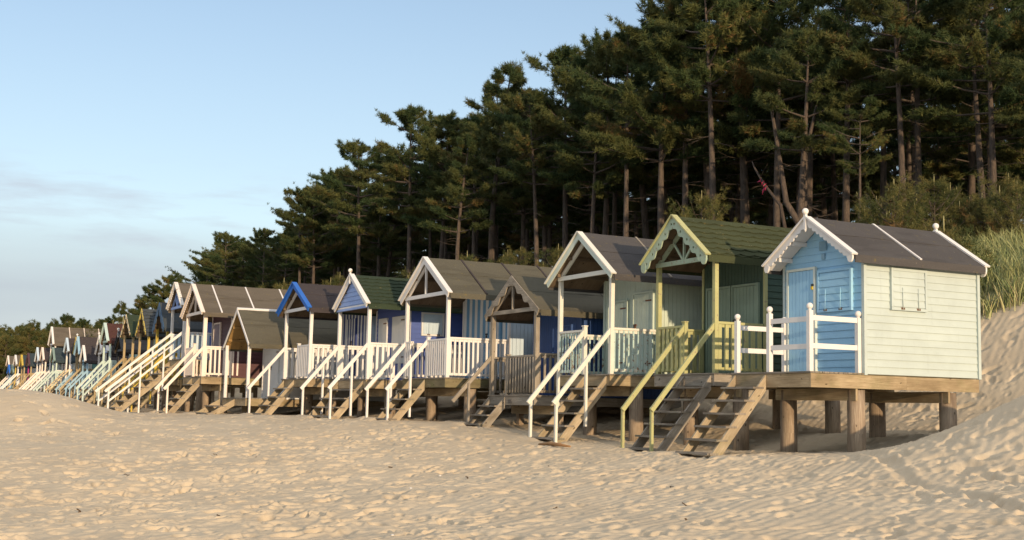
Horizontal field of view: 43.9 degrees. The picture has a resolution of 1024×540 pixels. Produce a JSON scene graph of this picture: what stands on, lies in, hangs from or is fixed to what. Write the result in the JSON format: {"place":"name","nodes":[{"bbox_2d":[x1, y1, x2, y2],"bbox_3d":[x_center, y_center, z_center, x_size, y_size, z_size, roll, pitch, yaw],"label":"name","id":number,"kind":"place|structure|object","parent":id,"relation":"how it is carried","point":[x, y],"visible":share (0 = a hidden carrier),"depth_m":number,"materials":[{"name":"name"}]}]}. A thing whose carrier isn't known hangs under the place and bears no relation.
{"place":"outdoors","nodes":[
{"label":"outdoors","id":0,"kind":"place"},
{"bbox_2d":[0,0,1022,330],"label":"sky","id":1,"kind":"structure","parent":0,"point":[133,132],"materials":[{"name":"blue"}]},
{"bbox_2d":[0,285,1023,539],"bbox_3d":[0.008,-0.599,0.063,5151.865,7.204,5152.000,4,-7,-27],"label":"beach sand","id":2,"kind":"structure","parent":0,"point":[292,473],"depth_m":19.12,"materials":[{"name":"sand"}]},
{"bbox_2d":[0,333,34,387],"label":"pine tree","id":3,"kind":"object","parent":2,"relation":"on","point":[13,346],"visible":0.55,"depth_m":110.37,"materials":[{"name":"green plant"}]},
{"bbox_2d":[0,325,42,380],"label":"pine tree","id":4,"kind":"object","parent":2,"relation":"on","point":[27,332],"visible":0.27,"depth_m":113.42,"materials":[{"name":"green plant"}]},
{"bbox_2d":[23,347,68,393],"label":"beach hut","id":5,"kind":"object","parent":2,"relation":"on","point":[44,355],"visible":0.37,"depth_m":83.32,"materials":[{"name":"red paint"}]},
{"bbox_2d":[33,347,86,395],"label":"beach hut","id":6,"kind":"object","parent":2,"relation":"on","point":[57,355],"visible":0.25,"depth_m":77.44,"materials":[{"name":"teal paint"}]},
{"bbox_2d":[30,327,101,391],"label":"beach hut","id":7,"kind":"object","parent":2,"relation":"on","point":[58,336],"visible":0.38,"depth_m":80.79,"materials":[{"name":"white paint"}]},
{"bbox_2d":[45,338,96,400],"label":"beach hut","id":8,"kind":"object","parent":2,"relation":"on","point":[68,346],"visible":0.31,"depth_m":75.10,"materials":[{"name":"teal paint"}]},
{"bbox_2d":[59,334,101,397],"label":"beach hut","id":9,"kind":"object","parent":2,"relation":"on","point":[86,341],"visible":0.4,"depth_m":70.20,"materials":[{"name":"teal paint"}]},
{"bbox_2d":[64,345,160,403],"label":"beach hut","id":10,"kind":"object","parent":2,"relation":"on","point":[87,356],"visible":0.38,"depth_m":67.56,"materials":[{"name":"blue paint"}]},
{"bbox_2d":[76,323,176,402],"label":"beach hut","id":11,"kind":"object","parent":2,"relation":"on","point":[109,331],"visible":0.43,"depth_m":58.22,"materials":[{"name":"teal paint"}]},
{"bbox_2d":[121,283,166,323],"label":"pine tree","id":12,"kind":"object","parent":2,"relation":"on","point":[148,292],"visible":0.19,"depth_m":108.10,"materials":[{"name":"green plant"}]},
{"bbox_2d":[99,328,196,404],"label":"beach hut","id":13,"kind":"object","parent":2,"relation":"on","point":[118,347],"visible":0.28,"depth_m":55.00,"materials":[{"name":"yellow paint"}]},
{"bbox_2d":[92,314,214,407],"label":"beach hut","id":14,"kind":"object","parent":2,"relation":"on","point":[129,327],"visible":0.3,"depth_m":52.03,"materials":[{"name":"teal paint"}]},
{"bbox_2d":[137,272,192,310],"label":"pine tree","id":15,"kind":"object","parent":2,"relation":"on","point":[170,279],"visible":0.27,"depth_m":103.38,"materials":[{"name":"green plant"}]},
{"bbox_2d":[105,309,235,409],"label":"beach hut","id":16,"kind":"object","parent":2,"relation":"on","point":[145,324],"visible":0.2,"depth_m":49.14,"materials":[{"name":"blue paint"}]},
{"bbox_2d":[94,282,283,412],"bbox_3d":[-10.610,2.938,44.282,7.148,4.904,2.299,4,-7,-27],"label":"beach hut","id":17,"kind":"object","parent":2,"relation":"on","point":[177,297],"visible":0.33,"depth_m":43.47,"materials":[{"name":"blue paint"}]},
{"bbox_2d":[120,302,260,411],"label":"beach hut","id":18,"kind":"object","parent":2,"relation":"on","point":[162,323],"visible":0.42,"depth_m":46.16,"materials":[{"name":"blue paint"}]},
{"bbox_2d":[154,284,286,412],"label":"beach hut","id":19,"kind":"object","parent":2,"relation":"on","point":[216,306],"visible":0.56,"depth_m":40.74,"materials":[{"name":"red paint"}]},
{"bbox_2d":[186,230,257,286],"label":"pine tree","id":20,"kind":"object","parent":2,"relation":"on","point":[221,237],"visible":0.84,"depth_m":97.18,"materials":[{"name":"green plant"}]},
{"bbox_2d":[235,227,293,288],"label":"pine tree","id":21,"kind":"object","parent":2,"relation":"on","point":[260,235],"visible":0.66,"depth_m":92.12,"materials":[{"name":"green plant"}]},
{"bbox_2d":[253,231,318,286],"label":"pine tree","id":22,"kind":"object","parent":2,"relation":"on","point":[273,269],"visible":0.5,"depth_m":87.36,"materials":[{"name":"green plant"}]},
{"bbox_2d":[195,307,383,414],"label":"beach hut","id":23,"kind":"object","parent":2,"relation":"on","point":[255,330],"visible":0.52,"depth_m":38.65,"materials":[{"name":"white paint"}]},
{"bbox_2d":[270,186,326,282],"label":"pine tree","id":24,"kind":"object","parent":2,"relation":"on","point":[291,246],"visible":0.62,"depth_m":78.97,"materials":[{"name":"green plant"}]},
{"bbox_2d":[267,185,369,283],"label":"pine tree","id":25,"kind":"object","parent":2,"relation":"on","point":[303,262],"visible":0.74,"depth_m":78.59,"materials":[{"name":"green plant"}]},
{"bbox_2d":[247,282,425,415],"bbox_3d":[-4.600,2.587,37.307,5.751,4.246,2.998,4,-7,-27],"label":"beach hut","id":26,"kind":"object","parent":2,"relation":"on","point":[311,302],"visible":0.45,"depth_m":36.75,"materials":[{"name":"white paint"}]},
{"bbox_2d":[345,318,357,378],"bbox_3d":[-4.726,2.311,37.269,0.067,1.760,0.800,4,-7,-27],"label":"door","id":27,"kind":"structure","parent":26,"relation":"in","point":[351,336],"depth_m":37.21,"materials":[{"name":"wood"}]},
{"bbox_2d":[291,167,402,282],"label":"pine tree","id":28,"kind":"object","parent":2,"relation":"on","point":[336,175],"visible":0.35,"depth_m":79.83,"materials":[{"name":"green plant"}]},
{"bbox_2d":[301,138,408,274],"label":"pine tree","id":29,"kind":"object","parent":2,"relation":"on","point":[357,147],"visible":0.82,"depth_m":71.67,"materials":[{"name":"green plant"}]},
{"bbox_2d":[307,151,424,276],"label":"pine tree","id":30,"kind":"object","parent":2,"relation":"on","point":[391,238],"visible":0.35,"depth_m":75.37,"materials":[{"name":"green plant"}]},
{"bbox_2d":[340,188,404,275],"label":"pine tree","id":31,"kind":"object","parent":2,"relation":"on","point":[367,263],"visible":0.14,"depth_m":84.88,"materials":[{"name":"green plant"}]},
{"bbox_2d":[361,173,435,276],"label":"pine tree","id":32,"kind":"object","parent":2,"relation":"on","point":[383,252],"visible":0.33,"depth_m":75.78,"materials":[{"name":"green plant"}]},
{"bbox_2d":[300,268,499,418],"bbox_3d":[-2.666,2.278,34.814,5.716,4.406,2.649,4,-7,-27],"label":"beach hut","id":33,"kind":"object","parent":2,"relation":"on","point":[369,297],"visible":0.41,"depth_m":33.94,"materials":[{"name":"blue paint"}]},
{"bbox_2d":[378,318,388,378],"bbox_3d":[-3.577,2.176,35.068,0.052,1.680,0.630,4,-7,-27],"label":"door","id":34,"kind":"structure","parent":33,"relation":"in","point":[383,323],"depth_m":35.05,"materials":[{"name":"wood"}]},
{"bbox_2d":[342,103,457,277],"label":"pine tree","id":35,"kind":"object","parent":2,"relation":"on","point":[409,116],"visible":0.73,"depth_m":67.69,"materials":[{"name":"green plant"}]},
{"bbox_2d":[386,132,466,257],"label":"pine tree","id":36,"kind":"object","parent":2,"relation":"on","point":[427,164],"visible":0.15,"depth_m":72.82,"materials":[{"name":"green plant"}]},
{"bbox_2d":[393,110,490,258],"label":"pine tree","id":37,"kind":"object","parent":2,"relation":"on","point":[431,154],"visible":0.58,"depth_m":66.42,"materials":[{"name":"green plant"}]},
{"bbox_2d":[417,130,498,259],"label":"pine tree","id":38,"kind":"object","parent":2,"relation":"on","point":[474,141],"visible":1,"depth_m":57.56,"materials":[{"name":"green plant"}]},
{"bbox_2d":[364,256,552,421],"bbox_3d":[-0.488,2.036,32.544,5.963,4.506,3.149,4,-7,-27],"label":"beach hut","id":39,"kind":"object","parent":2,"relation":"on","point":[471,289],"visible":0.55,"depth_m":31.66,"materials":[{"name":"white paint"}]},
{"bbox_2d":[418,156,511,259],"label":"pine tree","id":40,"kind":"object","parent":2,"relation":"on","point":[483,238],"visible":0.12,"depth_m":73.50,"materials":[{"name":"green plant"}]},
{"bbox_2d":[413,179,520,257],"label":"pine tree","id":41,"kind":"object","parent":2,"relation":"on","point":[463,247],"visible":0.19,"depth_m":75.45,"materials":[{"name":"green plant"}]},
{"bbox_2d":[410,113,531,258],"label":"pine tree","id":42,"kind":"object","parent":2,"relation":"on","point":[476,119],"visible":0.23,"depth_m":65.53,"materials":[{"name":"green plant"}]},
{"bbox_2d":[433,60,549,262],"bbox_3d":[-0.656,-3.734,59.168,5.918,12.726,5.208,-3,-7,33],"label":"pine tree","id":43,"kind":"object","parent":2,"relation":"on","point":[517,78],"visible":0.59,"depth_m":59.25,"materials":[{"name":"green plant"}]},
{"bbox_2d":[441,79,548,262],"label":"pine tree","id":44,"kind":"object","parent":2,"relation":"on","point":[487,96],"visible":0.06,"depth_m":69.25,"materials":[{"name":"green plant"}]},
{"bbox_2d":[466,108,567,265],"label":"pine tree","id":45,"kind":"object","parent":2,"relation":"on","point":[505,160],"visible":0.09,"depth_m":62.52,"materials":[{"name":"green plant"}]},
{"bbox_2d":[452,85,584,261],"bbox_3d":[0.700,-3.087,59.431,6.116,11.500,6.112,5,-8,-34],"label":"pine tree","id":46,"kind":"object","parent":2,"relation":"on","point":[502,196],"visible":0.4,"depth_m":59.30,"materials":[{"name":"green plant"}]},
{"bbox_2d":[487,87,583,265],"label":"pine tree","id":47,"kind":"object","parent":2,"relation":"on","point":[513,133],"visible":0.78,"depth_m":53.76,"materials":[{"name":"green plant"}]},
{"bbox_2d":[498,182,577,262],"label":"pine tree","id":48,"kind":"object","parent":2,"relation":"on","point":[518,244],"visible":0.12,"depth_m":73.19,"materials":[{"name":"green plant"}]},
{"bbox_2d":[481,105,603,265],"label":"pine tree","id":49,"kind":"object","parent":2,"relation":"on","point":[502,223],"visible":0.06,"depth_m":65.32,"materials":[{"name":"green plant"}]},
{"bbox_2d":[507,118,590,266],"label":"pine tree","id":50,"kind":"object","parent":2,"relation":"on","point":[545,219],"visible":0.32,"depth_m":59.26,"materials":[{"name":"green plant"}]},
{"bbox_2d":[487,42,625,265],"bbox_3d":[2.527,-3.944,55.245,6.003,12.462,6.952,4,-7,-26],"label":"pine tree","id":51,"kind":"object","parent":2,"relation":"on","point":[564,51],"visible":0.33,"depth_m":54.96,"materials":[{"name":"green plant"}]},
{"bbox_2d":[451,276,680,432],"bbox_3d":[1.450,2.197,30.097,5.302,3.975,2.818,4,-7,-27],"label":"beach hut","id":52,"kind":"object","parent":2,"relation":"on","point":[526,300],"visible":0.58,"depth_m":29.36,"materials":[{"name":"blue paint"}]},
{"bbox_2d":[551,324,572,393],"bbox_3d":[1.165,2.091,29.619,0.056,1.610,0.900,4,-7,-27],"label":"door","id":53,"kind":"structure","parent":52,"relation":"in","point":[569,327],"depth_m":29.88,"materials":[{"name":"blue paint"}]},
{"bbox_2d":[531,83,655,234],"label":"pine tree","id":54,"kind":"object","parent":2,"relation":"on","point":[562,148],"visible":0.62,"depth_m":50.27,"materials":[{"name":"green plant"}]},
{"bbox_2d":[537,27,703,234],"bbox_3d":[4.234,-4.022,52.147,6.300,12.047,6.304,-2,-7,29],"label":"pine tree","id":55,"kind":"object","parent":2,"relation":"on","point":[596,59],"visible":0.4,"depth_m":51.83,"materials":[{"name":"green plant"}]},
{"bbox_2d":[580,29,664,236],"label":"pine tree","id":56,"kind":"object","parent":2,"relation":"on","point":[599,102],"visible":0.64,"depth_m":47.87,"materials":[{"name":"green plant"}]},
{"bbox_2d":[569,24,702,238],"bbox_3d":[4.970,-4.044,52.669,5.690,12.438,5.008,3,-7,-18],"label":"pine tree","id":57,"kind":"object","parent":2,"relation":"on","point":[644,214],"visible":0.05,"depth_m":52.08,"materials":[{"name":"green plant"}]},
{"bbox_2d":[579,115,697,237],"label":"pine tree","id":58,"kind":"object","parent":2,"relation":"on","point":[634,205],"visible":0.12,"depth_m":59.32,"materials":[{"name":"green plant"}]},
{"bbox_2d":[526,231,753,442],"bbox_3d":[2.822,1.678,27.625,5.613,4.818,2.839,4,-7,-27],"label":"beach hut","id":59,"kind":"object","parent":2,"relation":"on","point":[608,267],"visible":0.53,"depth_m":26.89,"materials":[{"name":"grey paint"}]},
{"bbox_2d":[631,290,654,373],"bbox_3d":[2.789,1.334,27.065,0.067,1.760,0.800,4,-7,-27],"label":"door","id":60,"kind":"structure","parent":59,"relation":"in","point":[643,303],"depth_m":27.05,"materials":[{"name":"wood"}]},
{"bbox_2d":[551,0,754,234],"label":"pine tree","id":61,"kind":"object","parent":2,"relation":"on","point":[631,155],"visible":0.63,"depth_m":46.48,"materials":[{"name":"green plant"}]},
{"bbox_2d":[586,58,739,223],"bbox_3d":[6.383,-3.834,52.048,6.395,11.908,6.391,4,-7,-21],"label":"pine tree","id":62,"kind":"object","parent":2,"relation":"on","point":[639,172],"visible":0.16,"depth_m":51.61,"materials":[{"name":"green plant"}]},
{"bbox_2d":[627,0,731,216],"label":"pine tree","id":63,"kind":"object","parent":2,"relation":"on","point":[679,109],"visible":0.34,"depth_m":46.25,"materials":[{"name":"green plant"}]},
{"bbox_2d":[636,0,759,212],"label":"pine tree","id":64,"kind":"object","parent":2,"relation":"on","point":[727,107],"visible":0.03,"depth_m":47.60,"materials":[{"name":"green plant"}]},
{"bbox_2d":[625,0,772,218],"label":"pine tree","id":65,"kind":"object","parent":2,"relation":"on","point":[658,119],"visible":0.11,"depth_m":45.99,"materials":[{"name":"green plant"}]},
{"bbox_2d":[664,186,747,223],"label":"young pine","id":66,"kind":"object","parent":2,"relation":"on","point":[704,202],"visible":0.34,"depth_m":39.41,"materials":[{"name":"green plant"}]},
{"bbox_2d":[644,0,769,219],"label":"pine tree","id":67,"kind":"object","parent":2,"relation":"on","point":[708,37],"visible":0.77,"depth_m":43.39,"materials":[{"name":"green plant"}]},
{"bbox_2d":[668,90,768,221],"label":"pine tree","id":68,"kind":"object","parent":2,"relation":"on","point":[754,211],"visible":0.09,"depth_m":58.27,"materials":[{"name":"green plant"}]},
{"bbox_2d":[643,2,816,223],"bbox_3d":[8.152,-4.329,46.673,6.187,11.689,6.191,0,-6,13],"label":"pine tree","id":69,"kind":"object","parent":2,"relation":"on","point":[731,140],"visible":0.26,"depth_m":45.91,"materials":[{"name":"green plant"}]},
{"bbox_2d":[620,214,840,451],"bbox_3d":[4.451,1.471,25.314,5.298,4.937,2.289,4,-7,-27],"label":"beach hut","id":70,"kind":"object","parent":2,"relation":"on","point":[725,260],"visible":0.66,"depth_m":24.75,"materials":[{"name":"green paint"}]},
{"bbox_2d":[705,286,730,372],"bbox_3d":[4.183,1.220,25.697,0.056,1.750,0.820,4,-7,-27],"label":"door","id":71,"kind":"structure","parent":70,"relation":"in","point":[724,292],"depth_m":25.66,"materials":[{"name":"wood"}]},
{"bbox_2d":[731,282,759,372],"bbox_3d":[4.577,1.145,24.930,0.067,1.750,0.850,4,-7,-27],"label":"door","id":72,"kind":"structure","parent":70,"relation":"in","point":[745,298],"depth_m":24.90,"materials":[{"name":"wood"}]},
{"bbox_2d":[692,89,797,222],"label":"pine tree","id":73,"kind":"object","parent":2,"relation":"on","point":[789,174],"visible":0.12,"depth_m":50.91,"materials":[{"name":"green plant"}]},
{"bbox_2d":[652,0,843,223],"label":"pine tree","id":74,"kind":"object","parent":2,"relation":"on","point":[741,76],"visible":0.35,"depth_m":44.33,"materials":[{"name":"green plant"}]},
{"bbox_2d":[714,93,841,225],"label":"pine tree","id":75,"kind":"object","parent":2,"relation":"on","point":[753,177],"visible":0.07,"depth_m":53.54,"materials":[{"name":"green plant"}]},
{"bbox_2d":[679,0,881,226],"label":"pine tree","id":76,"kind":"object","parent":2,"relation":"on","point":[760,59],"visible":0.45,"depth_m":43.12,"materials":[{"name":"green plant"}]},
{"bbox_2d":[740,25,879,224],"bbox_3d":[9.121,-3.507,38.820,4.170,8.212,3.526,1,-6,-1],"label":"pine tree","id":77,"kind":"object","parent":2,"relation":"on","point":[826,77],"visible":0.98,"depth_m":38.85,"materials":[{"name":"green plant"}]},
{"bbox_2d":[745,0,876,218],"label":"pine tree","id":78,"kind":"object","parent":2,"relation":"on","point":[807,7],"visible":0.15,"depth_m":44.31,"materials":[{"name":"green plant"}]},
{"bbox_2d":[749,92,895,220],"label":"pine tree","id":79,"kind":"object","parent":2,"relation":"on","point":[834,173],"visible":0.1,"depth_m":49.72,"materials":[{"name":"green plant"}]},
{"bbox_2d":[765,138,879,228],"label":"pine tree","id":80,"kind":"object","parent":2,"relation":"on","point":[829,211],"visible":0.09,"depth_m":61.61,"materials":[{"name":"green plant"}]},
{"bbox_2d":[675,208,989,458],"bbox_3d":[5.576,1.278,22.218,5.251,4.675,2.379,4,-7,-27],"label":"beach hut","id":81,"kind":"object","parent":2,"relation":"on","point":[875,316],"visible":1,"depth_m":21.98,"materials":[{"name":"white paint"}]},
{"bbox_2d":[786,267,817,370],"bbox_3d":[5.155,0.892,22.630,0.072,1.850,0.770,4,-7,-27],"label":"door","id":82,"kind":"structure","parent":81,"relation":"in","point":[801,284],"depth_m":22.66,"materials":[{"name":"wood"}]},
{"bbox_2d":[756,98,911,218],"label":"pine tree","id":83,"kind":"object","parent":2,"relation":"on","point":[818,186],"visible":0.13,"depth_m":54.21,"materials":[{"name":"green plant"}]},
{"bbox_2d":[814,94,892,220],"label":"pine tree","id":84,"kind":"object","parent":2,"relation":"on","point":[875,142],"visible":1,"depth_m":36.68,"materials":[{"name":"green plant"}]},
{"bbox_2d":[772,0,954,222],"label":"pine tree","id":85,"kind":"object","parent":2,"relation":"on","point":[876,43],"visible":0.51,"depth_m":40.38,"materials":[{"name":"green plant"}]},
{"bbox_2d":[821,0,941,223],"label":"pine tree","id":86,"kind":"object","parent":2,"relation":"on","point":[883,174],"visible":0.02,"depth_m":45.22,"materials":[{"name":"green plant"}]},
{"bbox_2d":[809,0,956,225],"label":"pine tree","id":87,"kind":"object","parent":2,"relation":"on","point":[917,46],"visible":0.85,"depth_m":37.76,"materials":[{"name":"green plant"}]},
{"bbox_2d":[849,171,948,230],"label":"young pine","id":88,"kind":"object","parent":2,"relation":"on","point":[894,191],"visible":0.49,"depth_m":31.66,"materials":[{"name":"green plant"}]},
{"bbox_2d":[806,0,993,200],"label":"pine tree","id":89,"kind":"object","parent":2,"relation":"on","point":[909,127],"visible":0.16,"depth_m":43.48,"materials":[{"name":"green plant"}]},
{"bbox_2d":[863,0,992,225],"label":"pine tree","id":90,"kind":"object","parent":2,"relation":"on","point":[951,17],"visible":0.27,"depth_m":39.60,"materials":[{"name":"green plant"}]},
{"bbox_2d":[886,172,978,237],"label":"young pine","id":91,"kind":"object","parent":2,"relation":"on","point":[921,186],"visible":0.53,"depth_m":32.59,"materials":[{"name":"green plant"}]},
{"bbox_2d":[861,89,1003,217],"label":"pine tree","id":92,"kind":"object","parent":2,"relation":"on","point":[893,142],"visible":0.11,"depth_m":52.83,"materials":[{"name":"green plant"}]},
{"bbox_2d":[885,0,1023,227],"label":"pine tree","id":93,"kind":"object","parent":2,"relation":"on","point":[994,36],"visible":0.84,"depth_m":35.73,"materials":[{"name":"green plant"}]},
{"bbox_2d":[922,216,995,302],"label":"young pine","id":94,"kind":"object","parent":2,"relation":"on","point":[959,239],"visible":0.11,"depth_m":28.39,"materials":[{"name":"green plant"}]},
{"bbox_2d":[899,0,1023,199],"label":"pine tree","id":95,"kind":"object","parent":2,"relation":"on","point":[947,59],"visible":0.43,"depth_m":36.30,"materials":[{"name":"green plant"}]},
{"bbox_2d":[904,0,1023,195],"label":"pine tree","id":96,"kind":"object","parent":2,"relation":"on","point":[952,140],"visible":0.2,"depth_m":39.75,"materials":[{"name":"green plant"}]},
{"bbox_2d":[920,40,1023,226],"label":"pine tree","id":97,"kind":"object","parent":2,"relation":"on","point":[947,170],"visible":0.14,"depth_m":48.30,"materials":[{"name":"green plant"}]},
{"bbox_2d":[924,0,1020,199],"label":"pine tree","id":98,"kind":"object","parent":2,"relation":"on","point":[972,162],"visible":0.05,"depth_m":45.54,"materials":[{"name":"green plant"}]},
{"bbox_2d":[925,99,1023,201],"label":"pine tree","id":99,"kind":"object","parent":2,"relation":"on","point":[960,156],"visible":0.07,"depth_m":50.69,"materials":[{"name":"green plant"}]},
{"bbox_2d":[960,193,1014,240],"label":"young pine","id":100,"kind":"object","parent":2,"relation":"on","point":[981,213],"visible":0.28,"depth_m":32.45,"materials":[{"name":"green plant"}]},
{"bbox_2d":[962,47,1023,181],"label":"pine tree","id":101,"kind":"object","parent":2,"relation":"on","point":[1004,152],"visible":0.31,"depth_m":45.20,"materials":[{"name":"green plant"}]},
{"bbox_2d":[963,171,1023,230],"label":"young pine","id":102,"kind":"object","parent":2,"relation":"on","point":[1004,184],"visible":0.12,"depth_m":33.62,"materials":[{"name":"green plant"}]},
{"bbox_2d":[980,281,1006,318],"bbox_3d":[10.502,0.769,28.013,1.007,1.114,0.932,2,-6,-11],"label":"grass tuft","id":103,"kind":"object","parent":2,"relation":"on","point":[986,306],"visible":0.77,"depth_m":27.88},
{"bbox_2d":[975,178,1023,240],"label":"young pine","id":104,"kind":"object","parent":2,"relation":"on","point":[1005,207],"visible":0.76,"depth_m":31.18,"materials":[{"name":"green plant"}]},
{"bbox_2d":[992,50,1023,136],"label":"pine tree","id":105,"kind":"object","parent":2,"relation":"on","point":[1017,118],"visible":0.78,"depth_m":34.06,"materials":[{"name":"green plant"}]},
{"bbox_2d":[992,268,1023,310],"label":"grass tuft","id":106,"kind":"object","parent":2,"relation":"on","point":[1015,293],"visible":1,"depth_m":27.76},
{"bbox_2d":[954,223,1023,297],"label":"dune grass","id":107,"kind":"structure","parent":0,"point":[1008,250],"depth_m":29.35,"materials":[{"name":"plant"}]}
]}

